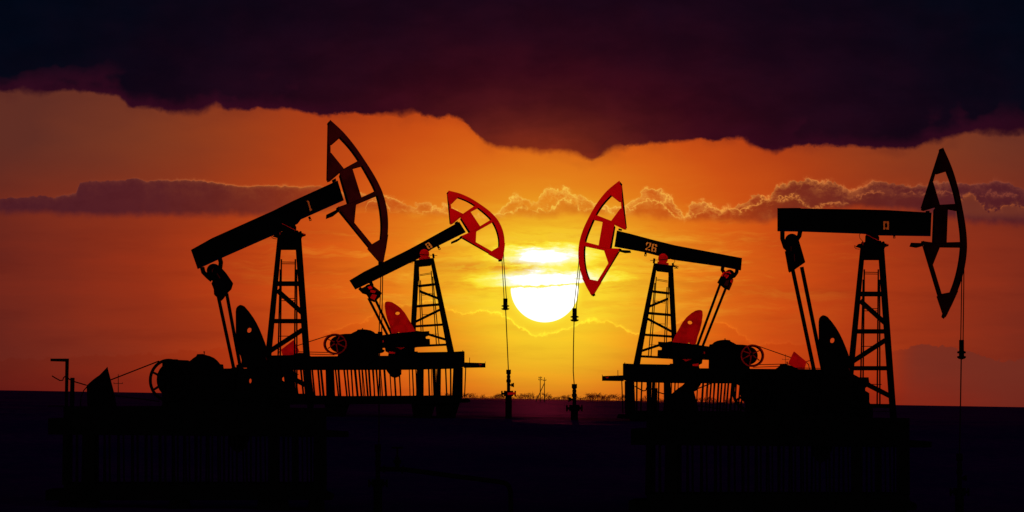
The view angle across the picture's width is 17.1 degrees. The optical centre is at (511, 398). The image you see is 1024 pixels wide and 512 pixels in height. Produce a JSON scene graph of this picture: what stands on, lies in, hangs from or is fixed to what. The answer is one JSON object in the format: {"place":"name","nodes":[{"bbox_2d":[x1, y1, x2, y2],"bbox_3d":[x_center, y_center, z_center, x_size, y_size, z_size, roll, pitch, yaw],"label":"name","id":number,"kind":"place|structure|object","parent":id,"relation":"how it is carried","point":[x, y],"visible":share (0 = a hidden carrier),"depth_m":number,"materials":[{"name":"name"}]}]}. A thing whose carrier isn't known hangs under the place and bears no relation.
{"place":"outdoors","nodes":[
{"label":"outdoors","id":0,"kind":"place"},
{"bbox_2d":[0,390,1023,511],"bbox_3d":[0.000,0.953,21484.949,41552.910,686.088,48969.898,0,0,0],"label":"ground","id":1,"kind":"structure","parent":0,"point":[545,456],"depth_m":161.71,"materials":[{"name":"soil"}]},
{"bbox_2d":[46,120,387,511],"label":"pumpjack","id":2,"kind":"object","parent":1,"relation":"on","point":[207,396],"visible":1,"depth_m":123.91,"materials":[{"name":"black metal"}]},
{"bbox_2d":[249,191,508,417],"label":"pumpjack","id":3,"kind":"object","parent":1,"relation":"on","point":[356,350],"visible":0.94,"depth_m":199.02,"materials":[{"name":"black metal"}]},
{"bbox_2d":[501,370,515,418],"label":"wellhead","id":4,"kind":"object","parent":1,"relation":"on","point":[508,394],"visible":0.97,"depth_m":199.86,"materials":[{"name":"black metal"}]},
{"bbox_2d":[535,377,545,401],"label":"power pole","id":5,"kind":"object","parent":1,"relation":"on","point":[544,380],"visible":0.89,"depth_m":1479.86,"materials":[{"name":"brown wood"}]},
{"bbox_2d":[566,384,582,419],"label":"wellhead","id":6,"kind":"object","parent":1,"relation":"on","point":[574,408],"visible":0.98,"depth_m":199.86,"materials":[{"name":"black metal"}]},
{"bbox_2d":[571,181,837,420],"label":"pumpjack","id":7,"kind":"object","parent":1,"relation":"on","point":[725,358],"visible":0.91,"depth_m":199.25,"materials":[{"name":"black metal"}]},
{"bbox_2d":[628,148,966,511],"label":"pumpjack","id":8,"kind":"object","parent":1,"relation":"on","point":[788,405],"visible":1,"depth_m":124.42,"materials":[{"name":"black metal"}]},
{"bbox_2d":[950,454,968,511],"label":"wellhead","id":9,"kind":"object","parent":1,"relation":"on","point":[959,492],"visible":1,"depth_m":124.90,"materials":[{"name":"black metal"}]},
{"bbox_2d":[0,0,1023,406],"label":"sky","id":10,"kind":"structure","parent":0,"point":[135,135],"materials":[{"name":"orange"}]}
]}

